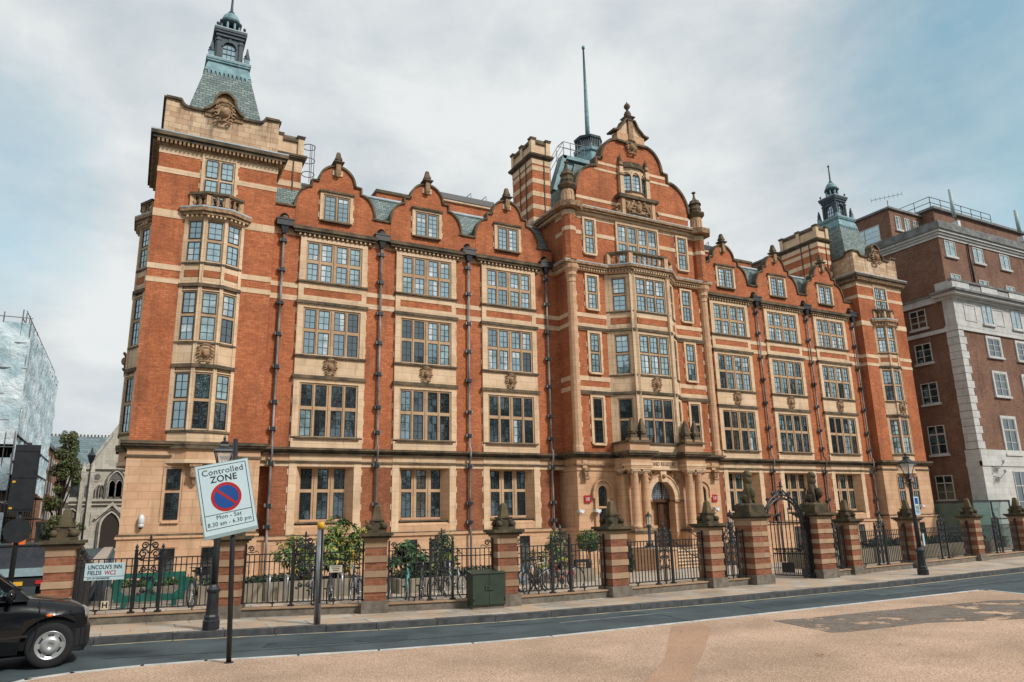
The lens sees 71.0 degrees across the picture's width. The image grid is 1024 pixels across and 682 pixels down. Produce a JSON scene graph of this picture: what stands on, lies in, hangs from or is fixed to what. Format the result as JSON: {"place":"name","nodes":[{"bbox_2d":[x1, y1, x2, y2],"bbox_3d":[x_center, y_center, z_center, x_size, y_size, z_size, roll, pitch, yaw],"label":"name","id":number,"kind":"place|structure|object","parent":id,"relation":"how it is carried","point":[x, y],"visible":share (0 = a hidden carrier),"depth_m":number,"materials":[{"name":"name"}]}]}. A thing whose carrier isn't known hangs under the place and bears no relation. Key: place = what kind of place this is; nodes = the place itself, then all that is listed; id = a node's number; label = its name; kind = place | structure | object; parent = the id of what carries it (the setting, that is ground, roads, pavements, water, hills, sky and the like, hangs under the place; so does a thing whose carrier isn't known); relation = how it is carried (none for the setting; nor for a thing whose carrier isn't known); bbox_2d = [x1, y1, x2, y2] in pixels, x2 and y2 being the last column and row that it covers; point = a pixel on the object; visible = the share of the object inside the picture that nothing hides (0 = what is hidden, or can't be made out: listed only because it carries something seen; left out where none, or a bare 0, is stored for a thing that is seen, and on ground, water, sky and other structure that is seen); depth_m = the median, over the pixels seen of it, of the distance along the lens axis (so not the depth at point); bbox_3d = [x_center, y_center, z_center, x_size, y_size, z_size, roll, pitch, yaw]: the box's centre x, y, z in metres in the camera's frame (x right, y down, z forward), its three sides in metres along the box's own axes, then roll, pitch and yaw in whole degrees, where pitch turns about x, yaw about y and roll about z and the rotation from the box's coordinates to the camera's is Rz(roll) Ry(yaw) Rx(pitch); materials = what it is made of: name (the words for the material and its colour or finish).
{"place":"outdoors","nodes":[
{"label":"outdoors","id":0,"kind":"place"},
{"bbox_2d":[23,443,70,542],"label":"building","id":1,"kind":"structure","parent":0,"point":[44,516],"depth_m":82.48,"materials":[{"name":"brick"}]},
{"bbox_2d":[39,430,86,540],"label":"tree","id":2,"kind":"object","parent":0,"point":[68,464],"visible":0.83,"depth_m":82.73,"materials":[{"name":"green plant"}]},
{"bbox_2d":[19,548,113,602],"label":"side street","id":3,"kind":"structure","parent":0,"point":[93,552],"depth_m":45.05,"materials":[{"name":"grey asphalt"}]},
{"bbox_2d":[0,540,45,593],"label":"lorry","id":4,"kind":"object","parent":3,"relation":"on","point":[30,561],"visible":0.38,"depth_m":33.89,"materials":[{"name":"metal"}]},
{"bbox_2d":[50,424,124,549],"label":"gothic hall","id":5,"kind":"structure","parent":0,"point":[104,502],"depth_m":118.66,"materials":[{"name":"stone"}]},
{"bbox_2d":[95,509,119,547],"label":"door","id":6,"kind":"structure","parent":5,"relation":"in","point":[109,524],"depth_m":117.99,"materials":[{"name":"wood"}]},
{"bbox_2d":[93,550,114,600],"bbox_3d":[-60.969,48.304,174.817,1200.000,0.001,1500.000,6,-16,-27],"label":"ground","id":7,"kind":"structure","parent":0,"point":[104,585],"depth_m":47.61,"materials":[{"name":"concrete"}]},
{"bbox_2d":[0,309,58,542],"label":"scaffold","id":8,"kind":"object","parent":7,"relation":"on","point":[29,382],"visible":0.82,"depth_m":56.39,"materials":[{"name":"metal"}]},
{"bbox_2d":[0,572,1023,681],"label":"road","id":9,"kind":"structure","parent":0,"point":[89,657],"depth_m":14.54,"materials":[{"name":"grey asphalt"}]},
{"bbox_2d":[0,574,90,667],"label":"taxi","id":10,"kind":"object","parent":9,"relation":"on","point":[42,631],"visible":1,"depth_m":11.87,"materials":[{"name":"black paint"}]},
{"bbox_2d":[262,634,406,647],"bbox_3d":[-3.376,5.863,13.918,2.741,0.106,0.582,2,-14,-13],"label":"road patch","id":11,"kind":"object","parent":9,"relation":"on","point":[339,640],"visible":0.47,"depth_m":13.89,"materials":[{"name":"grey asphalt"}]},
{"bbox_2d":[14,590,1023,681],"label":"white edging","id":12,"kind":"object","parent":9,"relation":"on","point":[33,678],"visible":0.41,"depth_m":13.08,"materials":[{"name":"white paint"}]},
{"bbox_2d":[25,590,1023,681],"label":"gravel apron","id":13,"kind":"object","parent":9,"relation":"on","point":[763,648],"visible":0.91,"depth_m":11.54,"materials":[{"name":"beige gravel"}]},
{"bbox_2d":[194,439,257,663],"bbox_3d":[-4.903,3.533,12.155,1.105,3.753,0.202,6,-16,-27],"label":"zone sign","id":14,"kind":"object","parent":13,"relation":"on","point":[226,498],"visible":1,"depth_m":12.24,"materials":[{"name":"white metal"}]},
{"bbox_2d":[87,567,1023,644],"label":"kerb","id":15,"kind":"structure","parent":9,"relation":"on","point":[111,639],"depth_m":16.28,"materials":[{"name":"stone"}]},
{"bbox_2d":[646,623,710,681],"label":"repair strip","id":16,"kind":"object","parent":9,"relation":"on","point":[684,653],"visible":0.92,"depth_m":11.76,"materials":[{"name":"beige concrete"}]},
{"bbox_2d":[775,600,1023,632],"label":"dark patch","id":17,"kind":"object","parent":9,"relation":"on","point":[925,614],"visible":0.78,"depth_m":15.28,"materials":[{"name":"grey asphalt"}]},
{"bbox_2d":[0,0,1023,436],"label":"sky","id":18,"kind":"structure","parent":0,"point":[745,107],"materials":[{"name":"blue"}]},
{"bbox_2d":[89,547,1011,613],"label":"forecourt","id":19,"kind":"structure","parent":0,"point":[777,578],"depth_m":21.82,"materials":[{"name":"grey concrete"}]},
{"bbox_2d":[111,571,189,607],"bbox_3d":[-10.126,6.982,20.150,1.936,0.930,0.600,5,-15,-22],"label":"barrier","id":20,"kind":"object","parent":19,"relation":"on","point":[148,596],"visible":0.57,"depth_m":20.11,"materials":[{"name":"green plastic"}]},
{"bbox_2d":[193,574,363,604],"bbox_3d":[-6.871,7.752,21.449,4.800,1.180,1.500,6,-16,-27],"label":"planter","id":21,"kind":"object","parent":19,"relation":"on","point":[275,591],"visible":0.19,"depth_m":20.81,"materials":[{"name":"concrete"}]},
{"bbox_2d":[269,533,336,580],"bbox_3d":[-6.351,6.634,22.027,2.201,1.447,1.214,6,-16,-27],"label":"shrub","id":22,"kind":"object","parent":21,"relation":"on","point":[286,549],"visible":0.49,"depth_m":21.78,"materials":[{"name":"green plant"}]},
{"bbox_2d":[306,515,367,578],"bbox_3d":[-5.403,6.452,22.491,2.111,1.981,1.295,6,-16,-27],"label":"shrub","id":23,"kind":"object","parent":21,"relation":"on","point":[339,539],"visible":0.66,"depth_m":22.46,"materials":[{"name":"green plant"}]},
{"bbox_2d":[387,571,525,593],"bbox_3d":[-1.831,8.171,23.420,4.400,1.100,1.600,6,-16,-27],"label":"planter","id":24,"kind":"object","parent":19,"relation":"on","point":[393,585],"visible":0.14,"depth_m":22.22,"materials":[{"name":"concrete"}]},
{"bbox_2d":[387,539,433,577],"bbox_3d":[-3.309,6.996,23.066,1.596,1.270,1.206,0,-14,-6],"label":"shrub","id":25,"kind":"object","parent":24,"relation":"on","point":[403,546],"visible":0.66,"depth_m":22.86,"materials":[{"name":"green plant"}]},
{"bbox_2d":[112,0,937,585],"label":"brick building","id":26,"kind":"structure","parent":19,"relation":"on","point":[542,354],"depth_m":43.86,"materials":[{"name":"brick"}]},
{"bbox_2d":[159,466,184,522],"bbox_3d":[-16.105,7.267,34.056,0.920,2.670,0.160,6,-16,-27],"label":"window","id":27,"kind":"structure","parent":26,"relation":"in","point":[173,480],"depth_m":34.05,"materials":[{"name":"glass"}]},
{"bbox_2d":[169,370,190,429],"bbox_3d":[-16.151,2.866,34.963,0.846,2.910,0.090,-1,-14,-1],"label":"window","id":28,"kind":"structure","parent":26,"relation":"in","point":[181,378],"depth_m":34.98,"materials":[{"name":"glass"}]},
{"bbox_2d":[178,289,197,340],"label":"window","id":29,"kind":"structure","parent":26,"relation":"in","point":[189,296],"depth_m":36.02,"materials":[{"name":"glass"}]},
{"bbox_2d":[185,219,203,261],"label":"window","id":30,"kind":"structure","parent":26,"relation":"in","point":[195,227],"depth_m":36.97,"materials":[{"name":"glass"}]},
{"bbox_2d":[190,370,212,429],"bbox_3d":[-15.218,2.904,35.199,0.880,2.910,0.090,6,-16,-27],"label":"window","id":31,"kind":"structure","parent":26,"relation":"in","point":[202,379],"depth_m":35.22,"materials":[{"name":"glass"}]},
{"bbox_2d":[198,289,219,341],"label":"window","id":32,"kind":"structure","parent":26,"relation":"in","point":[209,298],"depth_m":36.24,"materials":[{"name":"glass"}]},
{"bbox_2d":[204,219,224,263],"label":"window","id":33,"kind":"structure","parent":26,"relation":"in","point":[215,228],"depth_m":37.20,"materials":[{"name":"glass"}]},
{"bbox_2d":[197,153,239,208],"bbox_3d":[-15.661,-8.502,38.393,1.960,3.000,0.100,6,-16,-27],"label":"window","id":34,"kind":"structure","parent":26,"relation":"in","point":[212,169],"depth_m":38.46,"materials":[{"name":"stone"}]},
{"bbox_2d":[212,372,231,431],"bbox_3d":[-14.491,3.040,35.815,0.090,2.910,0.846,-11,-17,34],"label":"window","id":35,"kind":"structure","parent":26,"relation":"in","point":[222,379],"depth_m":35.84,"materials":[{"name":"glass"}]},
{"bbox_2d":[219,292,236,345],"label":"window","id":36,"kind":"structure","parent":26,"relation":"in","point":[229,300],"depth_m":36.87,"materials":[{"name":"glass"}]},
{"bbox_2d":[225,223,241,268],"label":"window","id":37,"kind":"structure","parent":26,"relation":"in","point":[234,231],"depth_m":37.83,"materials":[{"name":"glass"}]},
{"bbox_2d":[298,467,344,521],"bbox_3d":[-10.164,8.184,38.448,2.560,3.000,0.160,6,-16,-27],"label":"window","id":38,"kind":"structure","parent":26,"relation":"in","point":[322,489],"depth_m":38.42,"materials":[{"name":"stone"}]},
{"bbox_2d":[290,379,363,438],"bbox_3d":[-9.970,3.698,38.986,3.840,3.060,0.160,6,-16,-27],"label":"window","id":39,"kind":"structure","parent":26,"relation":"in","point":[319,408],"depth_m":38.97,"materials":[{"name":"glass"}]},
{"bbox_2d":[295,304,365,358],"bbox_3d":[-10.059,-0.487,40.016,3.840,2.820,0.160,6,-16,-27],"label":"window","id":40,"kind":"structure","parent":26,"relation":"in","point":[320,330],"depth_m":40.00,"materials":[{"name":"glass"}]},
{"bbox_2d":[299,236,367,286],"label":"window","id":41,"kind":"structure","parent":26,"relation":"in","point":[321,260],"depth_m":40.98,"materials":[{"name":"glass"}]},
{"bbox_2d":[318,188,354,225],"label":"window","id":42,"kind":"structure","parent":26,"relation":"in","point":[336,207],"depth_m":41.79,"materials":[{"name":"stone"}]},
{"bbox_2d":[400,468,440,519],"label":"window","id":43,"kind":"structure","parent":26,"relation":"in","point":[420,488],"depth_m":40.98,"materials":[{"name":"glass"}]},
{"bbox_2d":[393,385,456,441],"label":"window","id":44,"kind":"structure","parent":26,"relation":"in","point":[419,413],"depth_m":41.51,"materials":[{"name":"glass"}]},
{"bbox_2d":[394,315,455,366],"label":"window","id":45,"kind":"structure","parent":26,"relation":"in","point":[418,340],"depth_m":42.55,"materials":[{"name":"glass"}]},
{"bbox_2d":[396,251,455,298],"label":"window","id":46,"kind":"structure","parent":26,"relation":"in","point":[415,273],"depth_m":43.53,"materials":[{"name":"glass"}]},
{"bbox_2d":[411,206,442,240],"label":"window","id":47,"kind":"structure","parent":26,"relation":"in","point":[427,223],"depth_m":44.34,"materials":[{"name":"glass"}]},
{"bbox_2d":[493,221,521,254],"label":"window","id":48,"kind":"structure","parent":26,"relation":"in","point":[507,237],"depth_m":46.88,"materials":[{"name":"glass"}]},
{"bbox_2d":[490,470,525,517],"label":"window","id":49,"kind":"structure","parent":26,"relation":"in","point":[508,487],"depth_m":43.56,"materials":[{"name":"glass"}]},
{"bbox_2d":[481,264,535,308],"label":"window","id":50,"kind":"structure","parent":26,"relation":"in","point":[499,285],"depth_m":46.08,"materials":[{"name":"glass"}]},
{"bbox_2d":[482,325,537,373],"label":"window","id":51,"kind":"structure","parent":26,"relation":"in","point":[503,348],"depth_m":45.10,"materials":[{"name":"glass"}]},
{"bbox_2d":[482,391,539,443],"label":"window","id":52,"kind":"structure","parent":26,"relation":"in","point":[507,417],"depth_m":44.06,"materials":[{"name":"stone"}]},
{"bbox_2d":[581,216,597,256],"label":"window","id":53,"kind":"structure","parent":26,"relation":"in","point":[588,237],"depth_m":48.25,"materials":[{"name":"stone"}]},
{"bbox_2d":[583,273,600,311],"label":"window","id":54,"kind":"structure","parent":26,"relation":"in","point":[590,281],"depth_m":47.30,"materials":[{"name":"glass"}]},
{"bbox_2d":[586,330,603,374],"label":"window","id":55,"kind":"structure","parent":26,"relation":"in","point":[594,345],"depth_m":46.32,"materials":[{"name":"glass"}]},
{"bbox_2d":[589,395,607,445],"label":"window","id":56,"kind":"structure","parent":26,"relation":"in","point":[598,426],"depth_m":45.28,"materials":[{"name":"stone"}]},
{"bbox_2d":[591,479,613,526],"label":"window","id":57,"kind":"structure","parent":26,"relation":"in","point":[602,492],"depth_m":44.12,"materials":[{"name":"stone"}]},
{"bbox_2d":[608,274,629,310],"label":"window","id":58,"kind":"structure","parent":26,"relation":"in","point":[618,287],"depth_m":47.75,"materials":[{"name":"glass"}]},
{"bbox_2d":[611,331,633,374],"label":"window","id":59,"kind":"structure","parent":26,"relation":"in","point":[622,349],"depth_m":46.77,"materials":[{"name":"glass"}]},
{"bbox_2d":[615,394,637,441],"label":"window","id":60,"kind":"structure","parent":26,"relation":"in","point":[625,405],"depth_m":45.83,"materials":[{"name":"glass"}]},
{"bbox_2d":[617,154,650,198],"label":"window","id":61,"kind":"structure","parent":26,"relation":"in","point":[630,175],"depth_m":50.95,"materials":[{"name":"stone"}]},
{"bbox_2d":[614,220,660,266],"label":"window","id":62,"kind":"structure","parent":26,"relation":"in","point":[628,236],"depth_m":50.11,"materials":[{"name":"stone"}]},
{"bbox_2d":[634,274,667,314],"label":"window","id":63,"kind":"structure","parent":26,"relation":"in","point":[650,293],"depth_m":48.31,"materials":[{"name":"glass"}]},
{"bbox_2d":[638,331,671,376],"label":"window","id":64,"kind":"structure","parent":26,"relation":"in","point":[654,348],"depth_m":47.33,"materials":[{"name":"glass"}]},
{"bbox_2d":[642,394,676,443],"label":"window","id":65,"kind":"structure","parent":26,"relation":"in","point":[659,420],"depth_m":46.32,"materials":[{"name":"glass"}]},
{"bbox_2d":[683,342,698,382],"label":"window","id":66,"kind":"structure","parent":26,"relation":"in","point":[690,352],"depth_m":49.97,"materials":[{"name":"glass"}]},
{"bbox_2d":[708,300,749,336],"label":"window","id":67,"kind":"structure","parent":26,"relation":"in","point":[725,318],"depth_m":54.68,"materials":[{"name":"glass"}]},
{"bbox_2d":[713,351,755,391],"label":"window","id":68,"kind":"structure","parent":26,"relation":"in","point":[733,371],"depth_m":53.70,"materials":[{"name":"glass"}]},
{"bbox_2d":[718,407,761,450],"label":"window","id":69,"kind":"structure","parent":26,"relation":"in","point":[739,428],"depth_m":52.67,"materials":[{"name":"stone"}]},
{"bbox_2d":[762,308,800,343],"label":"window","id":70,"kind":"structure","parent":26,"relation":"in","point":[778,325],"depth_m":57.22,"materials":[{"name":"glass"}]},
{"bbox_2d":[767,357,807,395],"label":"window","id":71,"kind":"structure","parent":26,"relation":"in","point":[787,376],"depth_m":56.25,"materials":[{"name":"glass"}]},
{"bbox_2d":[774,411,814,452],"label":"window","id":72,"kind":"structure","parent":26,"relation":"in","point":[793,430],"depth_m":55.21,"materials":[{"name":"stone"}]},
{"bbox_2d":[812,316,847,349],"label":"window","id":73,"kind":"structure","parent":26,"relation":"in","point":[831,333],"depth_m":59.76,"materials":[{"name":"glass"}]},
{"bbox_2d":[817,363,854,399],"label":"window","id":74,"kind":"structure","parent":26,"relation":"in","point":[836,381],"depth_m":58.77,"materials":[{"name":"glass"}]},
{"bbox_2d":[824,415,862,453],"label":"window","id":75,"kind":"structure","parent":26,"relation":"in","point":[842,432],"depth_m":57.75,"materials":[{"name":"stone"}]},
{"bbox_2d":[933,500,1012,546],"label":"glass box","id":76,"kind":"object","parent":19,"relation":"on","point":[947,511],"visible":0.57,"depth_m":59.05,"materials":[{"name":"green glass"}]},
{"bbox_2d":[89,556,1023,636],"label":"pavement","id":77,"kind":"structure","parent":0,"point":[275,621],"depth_m":17.86,"materials":[{"name":"grey concrete"}]},
{"bbox_2d":[2,442,41,582],"bbox_3d":[-11.457,4.435,16.653,0.550,4.120,0.410,6,-16,-27],"label":"traffic light","id":78,"kind":"object","parent":77,"relation":"on","point":[16,531],"visible":0.93,"depth_m":16.69,"materials":[{"name":"black metal"}]},
{"bbox_2d":[38,508,87,598],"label":"pier","id":79,"kind":"structure","parent":77,"relation":"on","point":[62,545],"depth_m":16.00,"materials":[{"name":"stone"}]},
{"bbox_2d":[72,534,212,624],"bbox_3d":[-8.428,5.486,16.601,3.030,1.970,0.380,3,-14,-15],"label":"railing","id":80,"kind":"object","parent":77,"relation":"on","point":[132,616],"visible":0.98,"depth_m":16.50,"materials":[{"name":"metal"}]},
{"bbox_2d":[84,562,125,580],"bbox_3d":[-9.278,5.251,16.367,0.820,0.370,0.025,3,-14,-15],"label":"street name sign","id":81,"kind":"object","parent":80,"relation":"attached to","point":[104,571],"visible":1,"depth_m":16.36,"materials":[{"name":"metal"}]},
{"bbox_2d":[202,435,232,630],"bbox_3d":[-6.330,4.057,15.469,0.657,4.045,0.410,6,-16,-27],"label":"street lamp","id":82,"kind":"object","parent":77,"relation":"on","point":[211,621],"visible":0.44,"depth_m":15.13,"materials":[{"name":"black metal"}]},
{"bbox_2d":[211,532,253,618],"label":"pier","id":83,"kind":"structure","parent":77,"relation":"on","point":[242,539],"depth_m":16.84,"materials":[{"name":"brick"}]},
{"bbox_2d":[241,531,364,617],"bbox_3d":[-4.995,5.578,17.275,2.829,1.970,0.380,1,-14,-7],"label":"railing","id":84,"kind":"object","parent":77,"relation":"on","point":[290,609],"visible":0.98,"depth_m":17.16,"materials":[{"name":"metal"}]},
{"bbox_2d":[313,522,324,624],"bbox_3d":[-4.206,5.048,15.659,0.154,2.135,0.156,6,-16,-27],"label":"steel post","id":85,"kind":"object","parent":77,"relation":"on","point":[319,570],"visible":1,"depth_m":15.60,"materials":[{"name":"grey metal"}]},
{"bbox_2d":[359,505,393,613],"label":"pier","id":86,"kind":"structure","parent":77,"relation":"on","point":[375,538],"depth_m":17.25,"materials":[{"name":"brick"}]},
{"bbox_2d":[387,527,493,611],"bbox_3d":[-1.755,5.656,17.875,2.656,1.970,0.380,2,-14,-14],"label":"railing","id":87,"kind":"object","parent":77,"relation":"on","point":[452,602],"visible":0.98,"depth_m":17.73,"materials":[{"name":"metal"}]},
{"bbox_2d":[466,569,506,609],"bbox_3d":[-0.631,6.115,17.701,0.910,0.910,0.495,4,-15,-20],"label":"utility cabinet","id":88,"kind":"object","parent":77,"relation":"on","point":[486,588],"visible":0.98,"depth_m":17.52,"materials":[{"name":"metal"}]},
{"bbox_2d":[483,503,524,606],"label":"pier","id":89,"kind":"structure","parent":77,"relation":"on","point":[503,533],"depth_m":18.11,"materials":[{"name":"brick"}]},
{"bbox_2d":[517,524,609,604],"bbox_3d":[1.298,5.872,19.019,2.803,1.970,0.405,6,-16,-27],"label":"railing","id":90,"kind":"object","parent":77,"relation":"on","point":[571,594],"visible":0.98,"depth_m":18.97,"materials":[{"name":"metal"}]},
{"bbox_2d":[591,501,633,597],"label":"pier","id":91,"kind":"structure","parent":77,"relation":"on","point":[612,529],"depth_m":19.59,"materials":[{"name":"brick"}]},
{"bbox_2d":[627,522,709,594],"bbox_3d":[4.393,6.218,20.694,3.115,1.970,0.380,7,-16,-30],"label":"railing","id":92,"kind":"object","parent":77,"relation":"on","point":[672,586],"visible":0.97,"depth_m":20.66,"materials":[{"name":"metal"}]},
{"bbox_2d":[689,501,728,588],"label":"pier","id":93,"kind":"structure","parent":77,"relation":"on","point":[709,525],"depth_m":21.44,"materials":[{"name":"brick"}]},
{"bbox_2d":[722,520,750,585],"bbox_3d":[6.715,6.488,21.993,1.117,1.970,0.386,6,-16,-27],"label":"railing","id":94,"kind":"object","parent":77,"relation":"on","point":[740,580],"visible":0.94,"depth_m":21.99,"materials":[{"name":"metal"}]},
{"bbox_2d":[727,503,775,584],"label":"pier","id":95,"kind":"structure","parent":77,"relation":"on","point":[750,519],"depth_m":22.20,"materials":[{"name":"stone"}]},
{"bbox_2d":[764,482,815,577],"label":"iron gate","id":96,"kind":"structure","parent":77,"relation":"on","point":[788,567],"depth_m":23.79,"materials":[{"name":"black metal"}]},
{"bbox_2d":[792,502,839,578],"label":"pier","id":97,"kind":"structure","parent":77,"relation":"on","point":[819,514],"depth_m":23.76,"materials":[{"name":"brick"}]},
{"bbox_2d":[832,500,866,574],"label":"pier","id":98,"kind":"structure","parent":77,"relation":"on","point":[847,519],"depth_m":24.88,"materials":[{"name":"stone"}]},
{"bbox_2d":[859,516,913,572],"bbox_3d":[13.414,7.356,26.102,3.376,1.970,0.380,8,-16,-32],"label":"railing","id":99,"kind":"object","parent":77,"relation":"on","point":[880,567],"visible":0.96,"depth_m":26.11,"materials":[{"name":"metal"}]},
{"bbox_2d":[891,499,927,567],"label":"pier","id":100,"kind":"structure","parent":77,"relation":"on","point":[904,514],"depth_m":27.04,"materials":[{"name":"brick"}]},
{"bbox_2d":[898,453,928,574],"bbox_3d":[13.656,5.827,24.401,0.657,4.045,0.410,6,-16,-27],"label":"street lamp","id":101,"kind":"object","parent":77,"relation":"on","point":[922,569],"visible":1,"depth_m":24.25,"materials":[{"name":"black metal"}]},
{"bbox_2d":[919,514,976,566],"bbox_3d":[17.183,7.896,28.625,4.640,1.970,0.380,9,-17,-35],"label":"railing","id":102,"kind":"object","parent":77,"relation":"on","point":[948,559],"visible":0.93,"depth_m":28.67,"materials":[{"name":"metal"}]},
{"bbox_2d":[954,498,988,560],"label":"pier","id":103,"kind":"structure","parent":77,"relation":"on","point":[969,514],"depth_m":29.95,"materials":[{"name":"stone"}]},
{"bbox_2d":[981,512,1023,559],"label":"railing","id":104,"kind":"object","parent":77,"relation":"on","point":[996,536],"visible":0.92,"depth_m":31.46,"materials":[{"name":"metal"}]},
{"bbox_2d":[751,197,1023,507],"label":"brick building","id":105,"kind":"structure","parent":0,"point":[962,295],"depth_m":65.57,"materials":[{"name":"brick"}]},
{"bbox_2d":[927,425,950,456],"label":"window","id":106,"kind":"structure","parent":105,"relation":"in","point":[936,434],"depth_m":64.31,"materials":[{"name":"glass"}]},
{"bbox_2d":[999,415,1023,455],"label":"window","id":107,"kind":"structure","parent":105,"relation":"in","point":[1008,424],"depth_m":63.81,"materials":[{"name":"glass"}]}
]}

